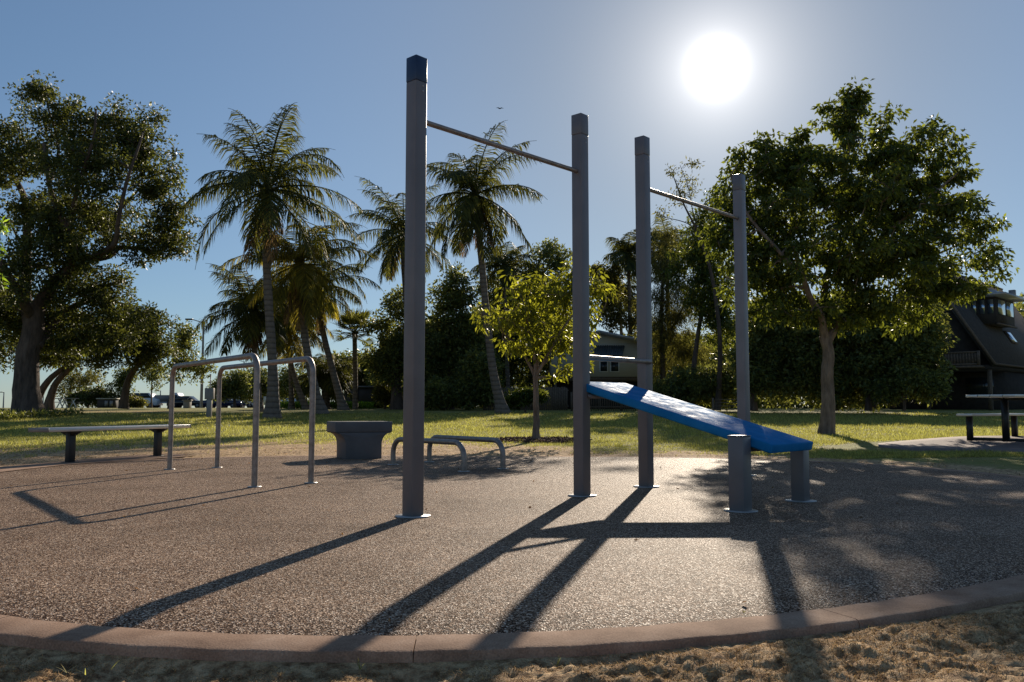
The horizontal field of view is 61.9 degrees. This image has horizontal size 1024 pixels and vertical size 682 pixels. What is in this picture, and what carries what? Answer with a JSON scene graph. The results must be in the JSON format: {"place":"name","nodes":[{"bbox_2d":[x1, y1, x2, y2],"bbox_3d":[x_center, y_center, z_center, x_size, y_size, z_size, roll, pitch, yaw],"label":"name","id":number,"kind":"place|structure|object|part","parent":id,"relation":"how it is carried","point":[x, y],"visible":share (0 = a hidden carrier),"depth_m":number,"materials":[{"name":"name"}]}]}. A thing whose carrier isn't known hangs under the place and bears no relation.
{"place":"outdoors","nodes":[
{"label":"outdoors","id":0,"kind":"place"},
{"bbox_2d":[0,454,185,471],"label":"paving","id":1,"kind":"structure","parent":0,"point":[48,464],"depth_m":11.03,"materials":[{"name":"concrete"}]},
{"bbox_2d":[28,424,190,462],"bbox_3d":[-5.391,1.386,11.644,0.335,0.451,2.516,-2,-5,20],"label":"park bench","id":2,"kind":"object","parent":1,"relation":"on","point":[70,433],"visible":0.9,"depth_m":11.12,"materials":[{"name":"metal"}]},
{"bbox_2d":[96,398,119,407],"bbox_3d":[-28.481,4.375,60.142,1.282,0.675,0.850,0,-4,0],"label":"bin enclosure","id":3,"kind":"object","parent":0,"point":[107,402],"visible":0.98,"depth_m":59.79,"materials":[{"name":"grey concrete"}]},
{"bbox_2d":[0,408,1023,681],"bbox_3d":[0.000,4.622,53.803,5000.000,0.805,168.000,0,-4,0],"label":"ground","id":4,"kind":"structure","parent":0,"point":[428,672],"depth_m":2.53,"materials":[{"name":"soil"}]},
{"bbox_2d":[0,215,14,289],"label":"broadleaf tree","id":5,"kind":"object","parent":4,"relation":"on","point":[4,228],"visible":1,"depth_m":16.21,"materials":[{"name":"green plant"}]},
{"bbox_2d":[0,407,83,419],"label":"ground cover","id":6,"kind":"object","parent":4,"relation":"on","point":[8,414],"visible":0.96,"depth_m":31.44,"materials":[{"name":"green plant"}]},
{"bbox_2d":[55,398,68,407],"bbox_3d":[-31.950,4.355,59.843,1.101,0.701,1.460,0,-4,0],"label":"picnic table","id":7,"kind":"object","parent":4,"relation":"on","point":[59,402],"visible":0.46,"depth_m":59.72,"materials":[{"name":"white paint"}]},
{"bbox_2d":[0,319,138,409],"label":"broadleaf tree","id":8,"kind":"object","parent":4,"relation":"on","point":[58,375],"visible":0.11,"depth_m":43.80,"materials":[{"name":"green plant"}]},
{"bbox_2d":[61,398,81,407],"bbox_3d":[-31.323,4.402,60.441,1.101,0.701,1.460,0,-4,0],"label":"picnic table","id":9,"kind":"object","parent":4,"relation":"on","point":[72,402],"visible":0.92,"depth_m":60.31,"materials":[{"name":"white paint"}]},
{"bbox_2d":[50,363,107,406],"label":"tree","id":10,"kind":"object","parent":4,"relation":"on","point":[74,379],"visible":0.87,"depth_m":69.52,"materials":[{"name":"green plant"}]},
{"bbox_2d":[60,382,119,407],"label":"shrub","id":11,"kind":"object","parent":4,"relation":"on","point":[87,397],"visible":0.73,"depth_m":65.37,"materials":[{"name":"green plant"}]},
{"bbox_2d":[0,69,204,415],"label":"broadleaf tree","id":12,"kind":"object","parent":4,"relation":"on","point":[38,321],"visible":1,"depth_m":33.62,"materials":[{"name":"green plant"}]},
{"bbox_2d":[110,367,141,402],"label":"tree","id":13,"kind":"object","parent":4,"relation":"on","point":[120,380],"visible":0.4,"depth_m":65.69,"materials":[{"name":"green plant"}]},
{"bbox_2d":[129,394,149,407],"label":"shrub","id":14,"kind":"object","parent":4,"relation":"on","point":[135,401],"visible":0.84,"depth_m":65.50,"materials":[{"name":"green plant"}]},
{"bbox_2d":[118,299,187,408],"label":"broadleaf tree","id":15,"kind":"object","parent":4,"relation":"on","point":[152,354],"visible":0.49,"depth_m":45.73,"materials":[{"name":"green plant"}]},
{"bbox_2d":[138,361,169,407],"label":"tree","id":16,"kind":"object","parent":4,"relation":"on","point":[152,377],"visible":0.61,"depth_m":69.80,"materials":[{"name":"green plant"}]},
{"bbox_2d":[153,320,218,408],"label":"broadleaf tree","id":17,"kind":"object","parent":4,"relation":"on","point":[184,341],"visible":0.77,"depth_m":49.90,"materials":[{"name":"green plant"}]},
{"bbox_2d":[182,399,192,407],"bbox_3d":[-21.624,4.119,56.852,0.540,0.707,0.540,0,-4,0],"label":"trash bin","id":18,"kind":"object","parent":4,"relation":"on","point":[187,403],"visible":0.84,"depth_m":56.64,"materials":[{"name":"grey metal"}]},
{"bbox_2d":[185,316,210,407],"bbox_3d":[-21.975,1.459,60.069,2.175,6.478,0.250,0,-4,0],"label":"street lamp","id":19,"kind":"object","parent":4,"relation":"on","point":[201,395],"visible":0.56,"depth_m":59.97,"materials":[{"name":"metal"}]},
{"bbox_2d":[204,374,214,417],"bbox_3d":[-11.360,2.060,32.064,0.320,1.644,0.200,0,-4,0],"label":"meter box","id":20,"kind":"object","parent":4,"relation":"on","point":[209,394],"visible":0.91,"depth_m":31.97,"materials":[{"name":"grey metal"}]},
{"bbox_2d":[206,368,253,407],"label":"broadleaf tree","id":21,"kind":"object","parent":4,"relation":"on","point":[234,384],"visible":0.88,"depth_m":74.33,"materials":[{"name":"green plant"}]},
{"bbox_2d":[196,263,295,411],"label":"coconut palm","id":22,"kind":"object","parent":4,"relation":"on","point":[247,326],"visible":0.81,"depth_m":38.54,"materials":[{"name":"green plant"}]},
{"bbox_2d":[242,366,267,403],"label":"broadleaf tree","id":23,"kind":"object","parent":4,"relation":"on","point":[263,376],"visible":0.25,"depth_m":77.37,"materials":[{"name":"green plant"}]},
{"bbox_2d":[178,102,367,418],"bbox_3d":[-8.814,-2.671,31.601,6.824,11.255,6.371,2,-5,-20],"label":"coconut palm","id":24,"kind":"object","parent":4,"relation":"on","point":[265,219],"visible":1,"depth_m":31.01,"materials":[{"name":"green plant"}]},
{"bbox_2d":[255,281,310,408],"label":"coconut palm","id":25,"kind":"object","parent":4,"relation":"on","point":[291,403],"visible":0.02,"depth_m":49.79,"materials":[{"name":"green plant"}]},
{"bbox_2d":[266,364,320,402],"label":"broadleaf tree","id":26,"kind":"object","parent":4,"relation":"on","point":[283,377],"visible":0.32,"depth_m":73.44,"materials":[{"name":"green plant"}]},
{"bbox_2d":[258,299,336,408],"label":"coconut palm","id":27,"kind":"object","parent":4,"relation":"on","point":[294,344],"visible":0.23,"depth_m":45.76,"materials":[{"name":"green plant"}]},
{"bbox_2d":[218,222,384,413],"bbox_3d":[-9.641,-1.040,35.783,6.457,8.497,6.062,-2,-5,20],"label":"coconut palm","id":28,"kind":"object","parent":4,"relation":"on","point":[306,283],"visible":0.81,"depth_m":35.24,"materials":[{"name":"green plant"}]},
{"bbox_2d":[291,353,361,408],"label":"broadleaf tree","id":29,"kind":"object","parent":4,"relation":"on","point":[324,380],"visible":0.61,"depth_m":49.27,"materials":[{"name":"green plant"}]},
{"bbox_2d":[271,245,382,409],"bbox_3d":[-9.645,-0.681,44.036,6.235,8.768,5.722,0,-4,0],"label":"coconut palm","id":30,"kind":"object","parent":4,"relation":"on","point":[320,331],"visible":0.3,"depth_m":43.91,"materials":[{"name":"green plant"}]},
{"bbox_2d":[280,400,374,408],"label":"ground cover","id":31,"kind":"object","parent":4,"relation":"on","point":[365,405],"visible":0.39,"depth_m":51.28,"materials":[{"name":"green plant"}]},
{"bbox_2d":[324,348,380,391],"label":"broadleaf tree","id":32,"kind":"object","parent":4,"relation":"on","point":[361,377],"visible":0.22,"depth_m":57.43,"materials":[{"name":"green plant"}]},
{"bbox_2d":[332,305,376,408],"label":"fan palm","id":33,"kind":"object","parent":4,"relation":"on","point":[354,332],"visible":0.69,"depth_m":46.86,"materials":[{"name":"green plant"}]},
{"bbox_2d":[344,386,375,407],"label":"shed","id":34,"kind":"structure","parent":4,"relation":"on","point":[364,393],"depth_m":53.90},
{"bbox_2d":[370,380,402,408],"bbox_3d":[-6.837,2.942,47.876,2.353,1.838,2.003,0,-4,0],"label":"shrub","id":35,"kind":"object","parent":4,"relation":"on","point":[381,392],"visible":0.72,"depth_m":47.53,"materials":[{"name":"green plant"}]},
{"bbox_2d":[347,176,455,409],"bbox_3d":[-5.894,-2.161,44.248,6.419,11.859,6.592,-4,-6,44],"label":"coconut palm","id":36,"kind":"object","parent":4,"relation":"on","point":[392,243],"visible":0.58,"depth_m":44.07,"materials":[{"name":"green plant"}]},
{"bbox_2d":[355,284,450,409],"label":"broadleaf tree","id":37,"kind":"object","parent":4,"relation":"on","point":[385,360],"visible":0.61,"depth_m":45.63,"materials":[{"name":"green plant"}]},
{"bbox_2d":[425,261,499,408],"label":"broadleaf tree","id":38,"kind":"object","parent":4,"relation":"on","point":[454,298],"visible":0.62,"depth_m":46.62,"materials":[{"name":"green plant"}]},
{"bbox_2d":[57,611,872,674],"bbox_3d":[0.134,0.928,2.630,2.861,0.040,0.484,1,-5,-8],"label":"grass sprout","id":39,"kind":"object","parent":4,"relation":"on","point":[355,658],"depth_m":2.42,"materials":[{"name":"green plant"}]},
{"bbox_2d":[424,345,508,410],"bbox_3d":[-2.733,1.990,42.967,5.211,3.604,3.176,0,-4,0],"label":"shrub","id":40,"kind":"object","parent":4,"relation":"on","point":[467,386],"visible":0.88,"depth_m":42.33,"materials":[{"name":"green plant"}]},
{"bbox_2d":[425,120,542,413],"bbox_3d":[-1.678,-2.738,36.023,5.543,11.881,6.525,4,-6,-41],"label":"coconut palm","id":41,"kind":"object","parent":4,"relation":"on","point":[471,210],"visible":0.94,"depth_m":35.85,"materials":[{"name":"green plant"}]},
{"bbox_2d":[468,240,533,392],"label":"palm tree","id":42,"kind":"object","parent":4,"relation":"on","point":[505,263],"visible":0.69,"depth_m":49.99,"materials":[{"name":"green plant"}]},
{"bbox_2d":[0,456,1023,639],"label":"rubber surface","id":43,"kind":"object","parent":4,"relation":"on","point":[77,547],"visible":0.82,"depth_m":4.41,"materials":[{"name":"grey rubber"}]},
{"bbox_2d":[164,353,260,487],"bbox_3d":[-3.081,0.778,8.659,0.119,1.197,2.806,3,-6,-37],"label":"parallel bar","id":44,"kind":"object","parent":43,"relation":"on","point":[255,432],"visible":1,"depth_m":7.83,"materials":[{"name":"silver metal"}]},
{"bbox_2d":[35,456,474,468],"bbox_3d":[-2.293,1.558,11.039,6.379,0.008,2.654,0,-4,0],"label":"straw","id":45,"kind":"object","parent":43,"relation":"on","point":[250,466],"visible":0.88,"depth_m":10.45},
{"bbox_2d":[212,356,316,483],"bbox_3d":[-2.661,0.808,9.009,0.119,1.192,2.710,3,-6,-37],"label":"parallel bar","id":46,"kind":"object","parent":43,"relation":"on","point":[309,360],"visible":0.99,"depth_m":8.32,"materials":[{"name":"silver metal"}]},
{"bbox_2d":[327,421,391,458],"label":"step block","id":47,"kind":"structure","parent":43,"relation":"on","point":[359,439],"depth_m":11.72,"materials":[{"name":"grey concrete"}]},
{"bbox_2d":[388,437,469,471],"bbox_3d":[-0.995,1.306,9.944,0.136,0.346,1.612,4,-6,-39],"label":"push up bar","id":48,"kind":"object","parent":43,"relation":"on","point":[459,445],"visible":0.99,"depth_m":9.64,"materials":[{"name":"silver metal"}]},
{"bbox_2d":[424,435,508,468],"bbox_3d":[-0.585,1.337,10.405,0.136,0.356,1.714,3,-6,-38],"label":"push up bar","id":49,"kind":"object","parent":43,"relation":"on","point":[498,442],"visible":0.87,"depth_m":10.19,"materials":[{"name":"silver metal"}]},
{"bbox_2d":[11,458,991,620],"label":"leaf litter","id":50,"kind":"object","parent":43,"relation":"on","point":[137,607],"visible":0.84,"depth_m":6.16,"materials":[{"name":"brown plant"}]},
{"bbox_2d":[395,54,816,518],"bbox_3d":[1.447,-0.357,6.805,1.786,3.171,4.761,-4,-6,42],"label":"exercise frame","id":51,"kind":"object","parent":43,"relation":"on","point":[743,435],"visible":1,"depth_m":6.63,"materials":[{"name":"grey metal"}]},
{"bbox_2d":[0,455,1023,662],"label":"kerb","id":52,"kind":"structure","parent":4,"relation":"on","point":[75,637],"depth_m":2.62,"materials":[{"name":"concrete"}]},
{"bbox_2d":[0,411,1023,458],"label":"grass","id":53,"kind":"structure","parent":4,"relation":"on","point":[610,422],"depth_m":21.69,"materials":[{"name":"green plant"}]},
{"bbox_2d":[0,602,1023,681],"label":"straw","id":54,"kind":"object","parent":4,"relation":"on","point":[740,660],"visible":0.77,"depth_m":2.43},
{"bbox_2d":[0,445,1023,475],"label":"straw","id":55,"kind":"object","parent":4,"relation":"on","point":[509,455],"visible":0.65,"depth_m":12.86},
{"bbox_2d":[471,236,572,387],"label":"broadleaf tree","id":56,"kind":"object","parent":4,"relation":"on","point":[550,254],"visible":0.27,"depth_m":51.70,"materials":[{"name":"green plant"}]},
{"bbox_2d":[483,387,568,409],"bbox_3d":[0.701,2.909,42.979,4.296,1.207,0.170,0,-4,0],"label":"paling fence","id":57,"kind":"object","parent":4,"relation":"on","point":[560,403],"visible":0.28,"depth_m":42.89,"materials":[{"name":"wood"}]},
{"bbox_2d":[503,383,550,411],"bbox_3d":[0.562,2.517,37.884,2.410,1.326,1.599,0,-4,0],"label":"shrub","id":58,"kind":"object","parent":4,"relation":"on","point":[518,398],"visible":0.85,"depth_m":37.59,"materials":[{"name":"green plant"}]},
{"bbox_2d":[469,257,618,438],"bbox_3d":[0.628,0.251,17.042,3.009,3.795,2.064,0,-4,0],"label":"young tree","id":59,"kind":"object","parent":4,"relation":"on","point":[562,296],"visible":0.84,"depth_m":16.82,"materials":[{"name":"green plant"}]},
{"bbox_2d":[496,435,591,443],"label":"mulch","id":60,"kind":"object","parent":4,"relation":"on","point":[556,439],"visible":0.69,"depth_m":16.38,"materials":[{"name":"brown plant"}]},
{"bbox_2d":[541,330,653,408],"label":"house","id":61,"kind":"structure","parent":4,"relation":"on","point":[612,344],"depth_m":47.08,"materials":[{"name":"stone"}]},
{"bbox_2d":[599,361,607,371],"bbox_3d":[5.053,1.403,47.003,0.470,0.620,0.080,0,-4,0],"label":"window","id":62,"kind":"structure","parent":61,"relation":"in","point":[603,365],"depth_m":46.97,"materials":[{"name":"black glass"}]},
{"bbox_2d":[610,362,618,371],"bbox_3d":[5.655,1.403,47.003,0.499,0.620,0.080,0,-4,0],"label":"window","id":63,"kind":"structure","parent":61,"relation":"in","point":[614,366],"depth_m":46.96,"materials":[{"name":"black glass"}]},
{"bbox_2d":[571,392,637,410],"bbox_3d":[4.549,2.920,40.972,3.458,0.934,0.170,0,-4,0],"label":"picket fence","id":64,"kind":"object","parent":4,"relation":"on","point":[621,406],"visible":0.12,"depth_m":40.88,"materials":[{"name":"white wood"}]},
{"bbox_2d":[589,261,636,337],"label":"broadleaf tree","id":65,"kind":"object","parent":4,"relation":"on","point":[613,315],"visible":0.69,"depth_m":50.06,"materials":[{"name":"green plant"}]},
{"bbox_2d":[600,278,636,334],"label":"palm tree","id":66,"kind":"object","parent":4,"relation":"on","point":[633,286],"visible":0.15,"depth_m":54.89,"materials":[{"name":"green plant"}]},
{"bbox_2d":[603,232,658,336],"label":"palm tree","id":67,"kind":"object","parent":4,"relation":"on","point":[622,254],"visible":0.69,"depth_m":49.88,"materials":[{"name":"green plant"}]},
{"bbox_2d":[631,213,694,372],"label":"palm tree","id":68,"kind":"object","parent":4,"relation":"on","point":[657,231],"visible":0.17,"depth_m":50.08,"materials":[{"name":"green plant"}]},
{"bbox_2d":[629,221,714,381],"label":"casuarina tree","id":69,"kind":"object","parent":4,"relation":"on","point":[662,300],"visible":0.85,"depth_m":43.92,"materials":[{"name":"green plant"}]},
{"bbox_2d":[653,157,722,410],"bbox_3d":[8.280,-2.790,40.441,3.230,12.147,1.745,0,-4,0],"label":"broadleaf tree","id":70,"kind":"object","parent":4,"relation":"on","point":[718,395],"visible":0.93,"depth_m":40.37,"materials":[{"name":"green plant"}]},
{"bbox_2d":[362,291,1023,407],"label":"woodland","id":71,"kind":"object","parent":4,"relation":"on","point":[1019,306],"visible":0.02,"depth_m":56.10,"materials":[{"name":"green plant"}]},
{"bbox_2d":[653,358,736,410],"bbox_3d":[8.873,2.103,40.910,5.465,2.791,3.333,0,-4,0],"label":"shrub","id":72,"kind":"object","parent":4,"relation":"on","point":[697,385],"visible":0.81,"depth_m":40.35,"materials":[{"name":"green plant"}]},
{"bbox_2d":[660,184,735,405],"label":"broadleaf tree","id":73,"kind":"object","parent":4,"relation":"on","point":[699,298],"visible":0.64,"depth_m":42.02,"materials":[{"name":"green plant"}]},
{"bbox_2d":[712,398,736,412],"bbox_3d":[8.500,2.608,33.900,1.090,0.700,0.070,0,-4,0],"label":"rail fence","id":74,"kind":"object","parent":4,"relation":"on","point":[713,402],"visible":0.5,"depth_m":33.88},
{"bbox_2d":[725,293,819,410],"bbox_3d":[12.041,0.455,38.073,5.128,5.339,3.429,0,-4,0],"label":"shrub","id":75,"kind":"object","parent":4,"relation":"on","point":[770,368],"visible":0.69,"depth_m":37.30,"materials":[{"name":"green plant"}]},
{"bbox_2d":[785,312,886,412],"bbox_3d":[14.350,0.754,37.011,5.249,4.875,3.563,0,-4,0],"label":"shrub","id":76,"kind":"object","parent":4,"relation":"on","point":[847,392],"visible":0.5,"depth_m":36.43,"materials":[{"name":"green plant"}]},
{"bbox_2d":[695,77,1019,433],"bbox_3d":[8.029,-1.975,20.005,7.638,8.690,3.984,0,-4,0],"label":"broadleaf tree","id":77,"kind":"object","parent":4,"relation":"on","point":[879,197],"visible":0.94,"depth_m":19.70,"materials":[{"name":"green plant"}]},
{"bbox_2d":[841,295,959,410],"bbox_3d":[16.376,0.451,36.087,5.048,5.002,3.114,0,-4,0],"label":"shrub","id":78,"kind":"object","parent":4,"relation":"on","point":[925,348],"visible":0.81,"depth_m":35.47,"materials":[{"name":"green plant"}]},
{"bbox_2d":[861,361,953,410],"bbox_3d":[16.247,1.847,34.959,3.879,2.034,1.925,0,-4,0],"label":"shrub","id":79,"kind":"object","parent":4,"relation":"on","point":[908,382],"visible":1,"depth_m":34.69,"materials":[{"name":"green plant"}]},
{"bbox_2d":[0,0,1023,407],"label":"sky","id":80,"kind":"structure","parent":0,"point":[697,79],"materials":[{"name":"blue"}]},
{"bbox_2d":[873,275,1023,409],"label":"house","id":81,"kind":"structure","parent":0,"point":[985,355],"depth_m":44.95,"materials":[{"name":"grey wood"}]},
{"bbox_2d":[965,377,993,394],"bbox_3d":[24.062,2.327,43.910,1.300,0.900,0.060,-4,-6,45],"label":"window","id":82,"kind":"structure","parent":81,"relation":"in","point":[974,386],"depth_m":43.95,"materials":[{"name":"black glass"}]},
{"bbox_2d":[878,436,1023,451],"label":"path","id":83,"kind":"structure","parent":0,"point":[953,443],"depth_m":13.88,"materials":[{"name":"concrete"}]},
{"bbox_2d":[956,394,1023,441],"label":"picnic table","id":84,"kind":"object","parent":83,"relation":"on","point":[1004,414],"visible":0.99,"depth_m":13.95,"materials":[{"name":"metal"}]},
{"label":"road","id":85,"kind":"structure","parent":0,"visible":0},
{"bbox_2d":[132,393,162,407],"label":"parked car","id":86,"kind":"object","parent":85,"relation":"on","point":[156,403],"visible":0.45,"depth_m":96.00,"materials":[{"name":"white paint"}]},
{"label":"window","id":87,"kind":"part","parent":86,"relation":"part of","materials":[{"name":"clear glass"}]},
{"bbox_2d":[146,393,183,407],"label":"parked truck","id":88,"kind":"object","parent":85,"relation":"on","point":[163,398],"visible":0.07,"depth_m":96.88,"materials":[{"name":"white paint"}]},
{"bbox_2d":[167,396,204,407],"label":"parked car","id":89,"kind":"object","parent":85,"relation":"on","point":[178,402],"visible":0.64,"depth_m":95.90,"materials":[{"name":"black paint"}]},
{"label":"window","id":90,"kind":"part","parent":89,"relation":"part of","materials":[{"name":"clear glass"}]},
{"bbox_2d":[203,397,245,407],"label":"parked car","id":91,"kind":"object","parent":85,"relation":"on","point":[239,404],"visible":0.38,"depth_m":94.88,"materials":[{"name":"black paint"}]},
{"bbox_2d":[244,401,252,407],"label":"parked car","id":92,"kind":"object","parent":85,"relation":"on","point":[248,405],"visible":0.19,"depth_m":96.85,"materials":[{"name":"white paint"}]}
]}

